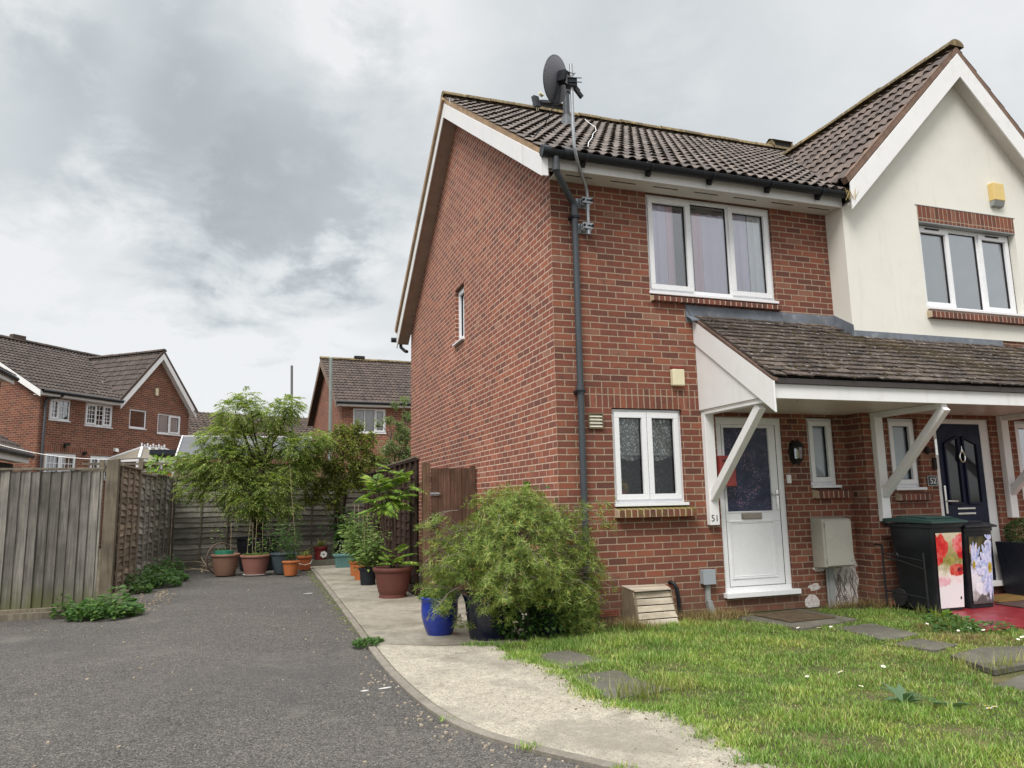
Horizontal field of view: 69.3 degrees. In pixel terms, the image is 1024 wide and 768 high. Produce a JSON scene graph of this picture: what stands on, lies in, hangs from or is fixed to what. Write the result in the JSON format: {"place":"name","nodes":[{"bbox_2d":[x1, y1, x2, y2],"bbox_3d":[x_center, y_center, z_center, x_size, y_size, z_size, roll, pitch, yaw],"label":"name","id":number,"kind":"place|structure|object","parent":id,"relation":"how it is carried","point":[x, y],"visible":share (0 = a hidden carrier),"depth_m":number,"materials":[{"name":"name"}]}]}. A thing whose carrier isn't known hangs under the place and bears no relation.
{"place":"outdoors","nodes":[
{"label":"outdoors","id":0,"kind":"place"},
{"bbox_2d":[0,567,591,767],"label":"driveway","id":1,"kind":"structure","parent":0,"point":[254,711],"depth_m":5.38,"materials":[{"name":"asphalt"}]},
{"bbox_2d":[49,594,77,618],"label":"weed clump","id":2,"kind":"object","parent":1,"relation":"on","point":[52,616],"visible":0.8,"depth_m":9.16,"materials":[{"name":"green plant"}]},
{"bbox_2d":[60,585,147,620],"bbox_3d":[-5.068,2.727,9.253,0.952,0.363,0.952,2,-9,-19],"label":"weed clump","id":3,"kind":"object","parent":1,"relation":"on","point":[100,607],"visible":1,"depth_m":9.13,"materials":[{"name":"green plant"}]},
{"bbox_2d":[123,554,189,592],"bbox_3d":[-6.260,3.330,13.176,1.022,0.441,3.409,2,-9,-19],"label":"weed clump","id":4,"kind":"object","parent":1,"relation":"on","point":[152,580],"visible":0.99,"depth_m":12.55,"materials":[{"name":"green plant"}]},
{"bbox_2d":[210,553,240,575],"bbox_3d":[-5.527,3.477,14.273,0.546,0.400,0.546,2,-9,-19],"label":"plant pot","id":5,"kind":"object","parent":1,"relation":"on","point":[225,565],"visible":0.88,"depth_m":14.09,"materials":[{"name":"beige ceramic"}]},
{"bbox_2d":[243,573,266,576],"bbox_3d":[-4.945,3.669,14.251,0.450,0.032,0.448,2,-9,-19],"label":"pot saucer","id":6,"kind":"object","parent":1,"relation":"on","point":[255,575],"visible":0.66,"depth_m":14.09,"materials":[{"name":"white plastic"}]},
{"bbox_2d":[240,554,270,574],"bbox_3d":[-4.949,3.480,14.280,0.576,0.375,0.576,2,-9,-19],"label":"plant pot","id":7,"kind":"object","parent":6,"relation":"on","point":[254,564],"visible":0.89,"depth_m":14.08,"materials":[{"name":"ceramic"}]},
{"bbox_2d":[235,536,280,570],"bbox_3d":[-5.311,3.528,15.464,0.900,0.660,0.900,2,-9,-19],"label":"black tub","id":8,"kind":"object","parent":1,"relation":"on","point":[242,544],"visible":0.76,"depth_m":15.16,"materials":[{"name":"plastic"}]},
{"bbox_2d":[163,386,339,537],"bbox_3d":[-5.480,1.764,15.693,3.615,3.525,1.780,2,-9,-19],"label":"feathery tree","id":9,"kind":"object","parent":8,"relation":"in","point":[231,474],"visible":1,"depth_m":15.54,"materials":[{"name":"green plant"}]},
{"bbox_2d":[269,552,297,573],"bbox_3d":[-4.457,3.489,14.449,0.556,0.390,0.556,2,-9,-19],"label":"plant pot","id":10,"kind":"object","parent":1,"relation":"on","point":[277,564],"visible":0.67,"depth_m":14.25,"materials":[{"name":"plastic"}]},
{"bbox_2d":[257,520,292,553],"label":"leafy seedlings","id":11,"kind":"object","parent":10,"relation":"on","point":[273,533],"visible":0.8,"depth_m":14.44,"materials":[{"name":"green plant"}]},
{"bbox_2d":[282,560,299,575],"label":"plant pot","id":12,"kind":"object","parent":1,"relation":"on","point":[290,567],"visible":0.99,"depth_m":13.88,"materials":[{"name":"orange ceramic"}]},
{"bbox_2d":[274,473,304,560],"bbox_3d":[-4.240,2.461,14.143,0.694,1.883,0.577,2,-9,-19],"label":"fennel","id":13,"kind":"object","parent":12,"relation":"on","point":[290,552],"visible":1,"depth_m":14.01,"materials":[{"name":"green plant"}]},
{"bbox_2d":[297,555,312,569],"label":"plant pot","id":14,"kind":"object","parent":1,"relation":"on","point":[305,563],"visible":0.9,"depth_m":15.01,"materials":[{"name":"ceramic"}]},
{"bbox_2d":[32,571,578,767],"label":"loose grit","id":15,"kind":"object","parent":1,"relation":"on","point":[369,683],"visible":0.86,"depth_m":5.54,"materials":[{"name":"gravel"}]},
{"bbox_2d":[304,572,371,642],"bbox_3d":[-2.836,3.150,11.254,0.358,0.027,8.963,2,-9,-19],"label":"kerb moss","id":16,"kind":"object","parent":1,"relation":"on","point":[339,609],"visible":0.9,"depth_m":10.02,"materials":[{"name":"green plant"}]},
{"bbox_2d":[310,566,639,767],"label":"kerb","id":17,"kind":"structure","parent":1,"relation":"on","point":[407,688],"depth_m":4.44,"materials":[{"name":"concrete"}]},
{"bbox_2d":[351,636,383,647],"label":"weed clump","id":18,"kind":"object","parent":17,"relation":"on","point":[369,639],"visible":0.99,"depth_m":6.96,"materials":[{"name":"green plant"}]},
{"bbox_2d":[438,715,637,767],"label":"kerb tuft","id":19,"kind":"object","parent":17,"relation":"on","point":[534,743],"visible":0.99,"depth_m":3.98,"materials":[{"name":"green plant"}]},
{"bbox_2d":[141,571,867,767],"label":"leaf litter","id":20,"kind":"object","parent":1,"relation":"on","point":[669,720],"visible":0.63,"depth_m":4.13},
{"bbox_2d":[312,565,578,646],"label":"side path","id":21,"kind":"structure","parent":0,"point":[397,621],"depth_m":8.88,"materials":[{"name":"concrete"}]},
{"bbox_2d":[311,558,334,565],"bbox_3d":[-3.941,3.912,16.213,1.000,0.160,0.370,2,-9,-19],"label":"stone step","id":22,"kind":"object","parent":21,"relation":"on","point":[325,562],"visible":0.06,"depth_m":15.98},
{"bbox_2d":[313,546,327,559],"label":"plant pot","id":23,"kind":"object","parent":22,"relation":"on","point":[320,553],"visible":0.98,"depth_m":16.03,"materials":[{"name":"ceramic"}]},
{"bbox_2d":[332,554,353,567],"bbox_3d":[-3.518,3.703,15.521,0.459,0.264,0.359,2,-9,-19],"label":"plant trough","id":24,"kind":"object","parent":21,"relation":"on","point":[341,560],"visible":0.68,"depth_m":15.37,"materials":[{"name":"teal plastic"}]},
{"bbox_2d":[332,539,354,559],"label":"potted plant","id":25,"kind":"object","parent":21,"relation":"on","point":[337,546],"visible":0.39,"depth_m":16.04,"materials":[{"name":"green plant"}]},
{"bbox_2d":[293,418,387,539],"bbox_3d":[-3.822,2.241,16.474,2.244,3.065,1.141,3,-10,-27],"label":"olive leaved tree","id":26,"kind":"object","parent":25,"relation":"in","point":[353,449],"visible":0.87,"depth_m":16.49,"materials":[{"name":"green plant"}]},
{"bbox_2d":[318,498,363,540],"bbox_3d":[-3.732,2.989,16.282,1.022,1.071,0.673,4,-10,-30],"label":"leafy shrub","id":27,"kind":"object","parent":25,"relation":"in","point":[336,536],"visible":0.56,"depth_m":16.22,"materials":[{"name":"green plant"}]},
{"bbox_2d":[349,560,364,575],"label":"plant pot","id":28,"kind":"object","parent":21,"relation":"on","point":[351,567],"visible":0.32,"depth_m":13.55,"materials":[{"name":"orange ceramic"}]},
{"bbox_2d":[338,504,380,560],"bbox_3d":[-2.817,2.761,13.725,0.850,1.066,0.750,0,-9,-7],"label":"tomato plant","id":29,"kind":"object","parent":28,"relation":"in","point":[372,528],"visible":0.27,"depth_m":13.73,"materials":[{"name":"green plant"}]},
{"bbox_2d":[353,564,368,579],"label":"plant pot","id":30,"kind":"object","parent":21,"relation":"on","point":[357,574],"visible":0.44,"depth_m":12.80,"materials":[{"name":"orange ceramic"}]},
{"bbox_2d":[338,504,373,564],"bbox_3d":[-2.713,2.643,12.984,0.658,1.066,0.782,-3,-9,14],"label":"tomato plant","id":31,"kind":"object","parent":30,"relation":"in","point":[360,534],"visible":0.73,"depth_m":12.88,"materials":[{"name":"green plant"}]},
{"bbox_2d":[358,567,375,584],"bbox_3d":[-2.359,3.146,12.126,0.316,0.270,0.316,2,-9,-19],"label":"plant pot","id":32,"kind":"object","parent":21,"relation":"on","point":[367,577],"visible":0.81,"depth_m":12.01,"materials":[{"name":"plastic"}]},
{"bbox_2d":[350,529,391,571],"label":"tomato plant","id":33,"kind":"object","parent":32,"relation":"in","point":[368,560],"visible":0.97,"depth_m":12.14,"materials":[{"name":"green plant"}]},
{"bbox_2d":[373,565,412,598],"bbox_3d":[-1.687,2.805,10.497,0.576,0.415,0.576,2,-9,-19],"label":"plant pot","id":34,"kind":"object","parent":21,"relation":"on","point":[392,583],"visible":0.98,"depth_m":10.30,"materials":[{"name":"ceramic"}]},
{"bbox_2d":[351,464,426,567],"bbox_3d":[-1.734,1.893,10.605,1.127,1.502,1.002,-5,-10,22],"label":"sumac","id":35,"kind":"object","parent":34,"relation":"on","point":[387,486],"visible":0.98,"depth_m":10.56,"materials":[{"name":"green plant"}]},
{"bbox_2d":[364,456,429,595],"bbox_3d":[-2.189,2.422,13.060,0.202,1.983,5.346,2,-9,-20],"label":"brown panel fence","id":36,"kind":"object","parent":21,"relation":"on","point":[406,521],"visible":0.52,"depth_m":11.21,"materials":[{"name":"wood"}]},
{"bbox_2d":[430,466,475,590],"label":"wooden gate","id":37,"kind":"structure","parent":36,"relation":"attached to","point":[451,488],"depth_m":10.80,"materials":[{"name":"brown wood"}]},
{"bbox_2d":[420,593,458,635],"bbox_3d":[-0.733,2.339,7.510,0.406,0.375,0.406,2,-9,-19],"label":"plant pot","id":38,"kind":"object","parent":21,"relation":"on","point":[438,625],"visible":0.54,"depth_m":7.36,"materials":[{"name":"ceramic"}]},
{"bbox_2d":[462,590,513,640],"bbox_3d":[-0.216,2.269,7.271,0.546,0.420,0.546,2,-9,-19],"label":"plant pot","id":39,"kind":"object","parent":21,"relation":"on","point":[484,630],"visible":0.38,"depth_m":7.07,"materials":[{"name":"plastic"}]},
{"bbox_2d":[524,586,575,636],"bbox_3d":[0.373,2.273,7.432,0.546,0.440,0.546,2,-9,-19],"label":"plant pot","id":40,"kind":"object","parent":21,"relation":"on","point":[543,622],"visible":0.16,"depth_m":7.22,"materials":[{"name":"plastic"}]},
{"bbox_2d":[413,480,619,639],"bbox_3d":[0.086,1.716,7.245,2.016,1.577,1.467,-2,-9,6],"label":"needle leaved shrub","id":41,"kind":"object","parent":40,"relation":"in","point":[508,517],"visible":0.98,"depth_m":7.09,"materials":[{"name":"green plant"}]},
{"bbox_2d":[0,0,1023,417],"label":"sky","id":42,"kind":"structure","parent":0,"point":[233,189],"materials":[{"name":"grey"}]},
{"bbox_2d":[95,543,952,626],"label":"ground","id":43,"kind":"structure","parent":0,"point":[420,581],"depth_m":11.53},
{"bbox_2d":[0,366,19,386],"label":"bargeboard","id":44,"kind":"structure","parent":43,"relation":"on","point":[6,376],"depth_m":20.51,"materials":[{"name":"white plastic"}]},
{"bbox_2d":[0,435,34,471],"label":"garage","id":45,"kind":"structure","parent":43,"relation":"on","point":[7,454],"depth_m":16.45,"materials":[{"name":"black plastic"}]},
{"bbox_2d":[0,468,104,621],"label":"closeboard fence","id":46,"kind":"object","parent":43,"relation":"on","point":[49,532],"visible":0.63,"depth_m":9.41,"materials":[{"name":"wood"}]},
{"bbox_2d":[0,334,197,546],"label":"gabled house","id":47,"kind":"structure","parent":43,"relation":"on","point":[53,399],"depth_m":26.41,"materials":[{"name":"brick"}]},
{"bbox_2d":[48,399,70,421],"bbox_3d":[-15.280,0.891,24.614,0.760,0.745,0.810,-4,-9,19],"label":"window","id":48,"kind":"structure","parent":47,"relation":"in","point":[59,409],"depth_m":24.70,"materials":[{"name":"plastic"}]},
{"bbox_2d":[43,453,75,471],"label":"window","id":49,"kind":"structure","parent":47,"relation":"in","point":[49,461],"depth_m":24.73,"materials":[{"name":"plastic"}]},
{"bbox_2d":[84,402,112,428],"bbox_3d":[-14.772,1.133,26.032,0.760,0.825,1.160,-4,-9,19],"label":"window","id":50,"kind":"structure","parent":47,"relation":"in","point":[96,415],"depth_m":26.12,"materials":[{"name":"plastic"}]},
{"bbox_2d":[129,409,146,429],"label":"window","id":51,"kind":"structure","parent":47,"relation":"in","point":[137,420],"depth_m":27.94,"materials":[{"name":"plastic"}]},
{"bbox_2d":[157,413,180,435],"bbox_3d":[-13.409,1.599,28.917,0.135,0.805,1.220,-4,-9,19],"label":"window","id":52,"kind":"structure","parent":47,"relation":"in","point":[167,424],"depth_m":28.92,"materials":[{"name":"plastic"}]},
{"bbox_2d":[98,459,172,597],"bbox_3d":[-6.750,2.565,13.653,0.215,2.055,5.090,1,-9,-15],"label":"lattice panel fence","id":53,"kind":"object","parent":43,"relation":"on","point":[135,527],"visible":0.93,"depth_m":12.38,"materials":[{"name":"wood"}]},
{"bbox_2d":[104,443,193,476],"bbox_3d":[-13.069,3.992,27.055,1.650,3.620,3.180,-4,-9,19],"label":"conservatory","id":54,"kind":"object","parent":43,"relation":"on","point":[136,454],"visible":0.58,"depth_m":26.20,"materials":[{"name":"plastic"}]},
{"bbox_2d":[82,459,217,567],"bbox_3d":[-8.293,2.932,16.988,2.903,2.420,0.130,2,-10,-21],"label":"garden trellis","id":55,"kind":"object","parent":43,"relation":"on","point":[102,463],"visible":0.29,"depth_m":16.99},
{"bbox_2d":[145,452,173,512],"bbox_3d":[-7.367,2.647,15.409,0.645,2.462,0.560,2,-9,-19],"label":"sapling stump","id":56,"kind":"object","parent":43,"relation":"on","point":[156,471],"visible":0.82,"depth_m":15.45,"materials":[{"name":"green plant"}]},
{"bbox_2d":[149,449,178,468],"bbox_3d":[-9.281,3.194,19.739,0.660,2.790,1.450,2,-9,-19],"label":"flat canopy","id":57,"kind":"object","parent":43,"relation":"on","point":[159,453],"visible":0.17,"depth_m":19.30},
{"bbox_2d":[175,435,314,477],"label":"garden shed","id":58,"kind":"structure","parent":43,"relation":"on","point":[185,440],"depth_m":19.57,"materials":[{"name":"grey wood"}]},
{"bbox_2d":[188,412,312,458],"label":"distant terrace","id":59,"kind":"structure","parent":43,"relation":"on","point":[200,420],"depth_m":53.50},
{"bbox_2d":[167,475,365,568],"bbox_3d":[-4.875,3.110,16.988,5.545,2.000,0.108,2,-9,-19],"label":"panel fence","id":60,"kind":"object","parent":43,"relation":"on","point":[191,533],"visible":0.27,"depth_m":16.46,"materials":[{"name":"wood"}]},
{"bbox_2d":[328,357,332,460],"bbox_3d":[-4.900,1.874,19.891,0.122,5.280,0.104,2,-9,-19],"label":"metal pole","id":61,"kind":"object","parent":43,"relation":"on","point":[330,393],"visible":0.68,"depth_m":20.09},
{"bbox_2d":[306,356,410,476],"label":"plain roofed house","id":62,"kind":"structure","parent":43,"relation":"on","point":[368,391],"depth_m":29.93,"materials":[{"name":"red brick"},{"name":"white paint"},{"name":"tile"}]},
{"bbox_2d":[353,408,385,433],"bbox_3d":[-5.454,1.428,28.341,1.290,0.965,0.135,3,-10,-22],"label":"window","id":63,"kind":"structure","parent":62,"relation":"in","point":[368,415],"depth_m":28.39,"materials":[{"name":"plastic"}]},
{"bbox_2d":[374,396,410,466],"bbox_3d":[-2.991,2.346,19.472,1.362,4.155,0.901,2,-9,-19],"label":"birch tree","id":64,"kind":"object","parent":43,"relation":"on","point":[388,448],"visible":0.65,"depth_m":19.55,"materials":[{"name":"green plant"}]},
{"bbox_2d":[888,593,1023,631],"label":"red painted step","id":65,"kind":"object","parent":43,"relation":"on","point":[1014,616],"visible":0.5,"depth_m":7.82,"materials":[{"name":"paint"}]},
{"bbox_2d":[882,515,967,610],"bbox_3d":[4.728,2.019,8.451,0.530,1.022,0.741,2,-9,-19],"label":"wheelie bin","id":66,"kind":"object","parent":65,"relation":"on","point":[936,540],"visible":0.97,"depth_m":8.21,"materials":[{"name":"plastic"}]},
{"bbox_2d":[961,520,996,607],"bbox_3d":[5.173,2.065,8.598,0.477,0.960,0.721,2,-9,-19],"label":"wheelie bin","id":67,"kind":"object","parent":65,"relation":"on","point":[977,565],"visible":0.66,"depth_m":8.30,"materials":[{"name":"plastic"}]},
{"bbox_2d":[994,594,1023,602],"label":"doormat","id":68,"kind":"object","parent":65,"relation":"on","point":[999,598],"visible":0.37,"depth_m":8.85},
{"bbox_2d":[995,517,1023,595],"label":"square planter","id":69,"kind":"object","parent":65,"relation":"on","point":[1010,551],"visible":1,"depth_m":9.18,"materials":[{"name":"black plastic"}]},
{"bbox_2d":[375,644,777,767],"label":"footpath","id":70,"kind":"structure","parent":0,"point":[483,687],"depth_m":4.66,"materials":[{"name":"concrete"}]},
{"bbox_2d":[497,604,1023,767],"bbox_3d":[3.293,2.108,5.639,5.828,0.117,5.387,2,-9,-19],"label":"lawn grass","id":71,"kind":"structure","parent":0,"point":[912,707],"depth_m":5.17,"materials":[{"name":"plant"}]},
{"bbox_2d":[536,650,607,668],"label":"paving slab","id":72,"kind":"structure","parent":71,"relation":"on","point":[570,656],"depth_m":6.19,"materials":[{"name":"stone"}]},
{"bbox_2d":[569,670,670,699],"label":"paving slab","id":73,"kind":"structure","parent":71,"relation":"on","point":[610,676],"depth_m":5.34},
{"bbox_2d":[391,89,860,625],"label":"brick house","id":74,"kind":"structure","parent":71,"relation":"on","point":[533,325],"depth_m":8.93,"materials":[{"name":"brick"}]},
{"bbox_2d":[452,287,464,346],"bbox_3d":[-0.820,-1.137,12.196,0.200,0.955,0.610,2,-9,-19],"label":"window","id":75,"kind":"structure","parent":74,"relation":"in","point":[461,294],"depth_m":12.36,"materials":[{"name":"plastic"}]},
{"bbox_2d":[531,54,593,234],"bbox_3d":[0.579,-2.663,8.548,0.676,1.930,1.142,-2,-9,7],"label":"satellite dish","id":76,"kind":"object","parent":74,"relation":"attached to","point":[559,79],"visible":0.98,"depth_m":8.22,"materials":[{"name":"grey metal"}]},
{"bbox_2d":[587,413,603,428],"bbox_3d":[0.928,0.408,8.211,0.180,0.175,0.029,2,-9,-19],"label":"wall vent","id":77,"kind":"object","parent":74,"relation":"attached to","point":[595,420],"depth_m":8.21,"materials":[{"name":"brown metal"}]},
{"bbox_2d":[612,409,688,506],"bbox_3d":[1.411,0.897,8.806,0.930,1.091,0.975,2,-9,-19],"label":"window","id":78,"kind":"structure","parent":74,"relation":"in","point":[647,453],"depth_m":8.52,"materials":[{"name":"plastic"}]},
{"bbox_2d":[670,366,684,385],"bbox_3d":[1.926,-0.091,8.619,0.160,0.230,0.065,2,-9,-19],"label":"alarm box","id":79,"kind":"object","parent":74,"relation":"attached to","point":[677,376],"visible":1,"depth_m":8.59,"materials":[{"name":"beige plastic"}]},
{"bbox_2d":[700,569,715,613],"bbox_3d":[2.207,2.349,8.310,0.160,0.528,0.081,2,-9,-19],"label":"junction box","id":80,"kind":"object","parent":74,"relation":"attached to","point":[707,578],"visible":0.92,"depth_m":8.30,"materials":[{"name":"grey plastic"}]},
{"bbox_2d":[645,194,778,304],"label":"window","id":81,"kind":"structure","parent":74,"relation":"in","point":[697,249],"depth_m":9.21,"materials":[{"name":"plastic"}]},
{"bbox_2d":[716,456,736,486],"bbox_3d":[2.488,1.013,8.613,0.210,0.355,0.104,2,-9,-19],"label":"post box","id":82,"kind":"object","parent":74,"relation":"attached to","point":[720,461],"visible":0.52,"depth_m":8.57,"materials":[{"name":"red paint"}]},
{"bbox_2d":[715,417,801,598],"bbox_3d":[2.864,1.427,8.746,1.015,2.075,0.175,2,-9,-19],"label":"front door","id":83,"kind":"structure","parent":74,"relation":"in","point":[753,511],"depth_m":8.76,"materials":[{"name":"plastic"}]},
{"bbox_2d":[788,439,803,464],"bbox_3d":[3.453,0.824,8.947,0.152,0.315,0.160,2,-9,-19],"label":"wall lantern","id":84,"kind":"object","parent":74,"relation":"attached to","point":[793,450],"depth_m":8.95,"materials":[{"name":"black plastic"}]},
{"bbox_2d":[806,418,841,487],"bbox_3d":[3.839,0.857,9.208,0.440,0.863,0.145,2,-9,-19],"label":"window","id":85,"kind":"structure","parent":74,"relation":"in","point":[819,433],"depth_m":9.23,"materials":[{"name":"plastic"}]},
{"bbox_2d":[810,516,853,606],"bbox_3d":[3.846,2.129,8.841,0.430,1.069,0.215,2,-9,-19],"label":"meter box","id":86,"kind":"object","parent":74,"relation":"attached to","point":[832,542],"visible":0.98,"depth_m":8.80,"materials":[{"name":"plastic"}]},
{"bbox_2d":[824,521,853,565],"bbox_3d":[3.886,1.890,8.788,0.385,0.515,0.013,2,-9,-19],"label":"door","id":87,"kind":"structure","parent":86,"relation":"in","point":[838,534],"depth_m":8.78,"materials":[{"name":"plastic"}]},
{"bbox_2d":[835,570,860,604],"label":"dead ivy","id":88,"kind":"object","parent":74,"relation":"attached to","point":[844,583],"visible":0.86,"depth_m":8.94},
{"bbox_2d":[685,305,1023,524],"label":"porch canopy","id":89,"kind":"object","parent":74,"relation":"attached to","point":[744,357],"visible":1,"depth_m":8.49,"materials":[{"name":"tile"}]},
{"bbox_2d":[459,638,821,767],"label":"path edge grass","id":90,"kind":"structure","parent":71,"relation":"on","point":[704,733],"depth_m":4.70,"materials":[{"name":"plant"}]},
{"bbox_2d":[621,584,678,625],"bbox_3d":[1.489,2.353,7.902,0.549,0.386,0.370,2,-9,-19],"label":"pipe cover box","id":91,"kind":"object","parent":71,"relation":"on","point":[630,594],"visible":0.91,"depth_m":7.78,"materials":[{"name":"wood"}]},
{"bbox_2d":[597,595,902,631],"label":"dead grass","id":92,"kind":"structure","parent":71,"relation":"on","point":[718,614],"depth_m":8.02,"materials":[{"name":"plant"}]},
{"bbox_2d":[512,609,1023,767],"bbox_3d":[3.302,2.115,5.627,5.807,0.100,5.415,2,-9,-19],"label":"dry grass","id":93,"kind":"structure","parent":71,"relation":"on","point":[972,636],"depth_m":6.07,"materials":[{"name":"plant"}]},
{"bbox_2d":[736,609,855,629],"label":"paving slab","id":94,"kind":"structure","parent":71,"relation":"on","point":[818,623],"depth_m":7.75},
{"bbox_2d":[754,610,834,622],"bbox_3d":[3.057,2.518,8.032,0.620,0.014,0.560,3,-10,-24],"label":"doormat","id":95,"kind":"object","parent":94,"relation":"on","point":[792,616],"visible":1,"depth_m":7.98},
{"bbox_2d":[606,602,1023,700],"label":"long grass","id":96,"kind":"structure","parent":71,"relation":"on","point":[650,688],"depth_m":5.11,"materials":[{"name":"green plant"}]},
{"bbox_2d":[651,39,1023,605],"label":"rendered house","id":97,"kind":"structure","parent":71,"relation":"on","point":[924,237],"depth_m":9.90,"materials":[{"name":"paint"}]},
{"bbox_2d":[887,418,926,489],"bbox_3d":[4.893,0.876,9.262,0.490,0.895,0.170,2,-9,-19],"label":"window","id":98,"kind":"structure","parent":97,"relation":"in","point":[900,431],"depth_m":9.31,"materials":[{"name":"plastic"}]},
{"bbox_2d":[933,419,1003,585],"bbox_3d":[5.844,1.500,9.462,1.050,2.110,0.180,2,-9,-19],"label":"front door","id":99,"kind":"structure","parent":97,"relation":"in","point":[964,471],"depth_m":9.54,"materials":[{"name":"blue paint"}]},
{"bbox_2d":[919,226,1023,316],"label":"window","id":100,"kind":"structure","parent":97,"relation":"in","point":[968,272],"depth_m":10.22,"materials":[{"name":"plastic"}]},
{"bbox_2d":[988,182,1004,207],"bbox_3d":[6.805,-2.648,10.394,0.210,0.335,0.084,2,-9,-19],"label":"alarm box","id":101,"kind":"object","parent":97,"relation":"attached to","point":[996,195],"visible":1,"depth_m":10.36,"materials":[{"name":"plastic"}]},
{"bbox_2d":[1014,421,1023,499],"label":"window","id":102,"kind":"structure","parent":97,"relation":"in","point":[1019,425],"depth_m":9.98,"materials":[{"name":"plastic"}]},
{"bbox_2d":[835,623,919,641],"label":"paving slab","id":103,"kind":"structure","parent":71,"relation":"on","point":[875,630],"depth_m":7.09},
{"bbox_2d":[877,683,924,702],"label":"broadleaf weed","id":104,"kind":"object","parent":71,"relation":"on","point":[898,692],"visible":1,"depth_m":4.73,"materials":[{"name":"green plant"}]},
{"bbox_2d":[874,543,929,612],"bbox_3d":[4.432,2.207,8.447,0.054,0.732,0.714,2,-9,-19],"label":"metal rail","id":105,"kind":"object","parent":71,"relation":"on","point":[923,568],"visible":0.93,"depth_m":8.39,"materials":[{"name":"black metal"}]},
{"bbox_2d":[892,638,957,651],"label":"paving slab","id":106,"kind":"structure","parent":71,"relation":"on","point":[934,646],"depth_m":6.44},
{"bbox_2d":[922,612,1020,633],"bbox_3d":[4.484,2.334,7.237,0.818,0.148,0.866,-4,-9,16],"label":"weed clump","id":107,"kind":"object","parent":71,"relation":"on","point":[966,624],"visible":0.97,"depth_m":7.18,"materials":[{"name":"green plant"}]},
{"bbox_2d":[951,646,1023,675],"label":"paving slab","id":108,"kind":"structure","parent":71,"relation":"on","point":[987,652],"depth_m":5.77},
{"bbox_2d":[991,675,1023,691],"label":"paving slab","id":109,"kind":"structure","parent":71,"relation":"on","point":[1017,682],"depth_m":5.14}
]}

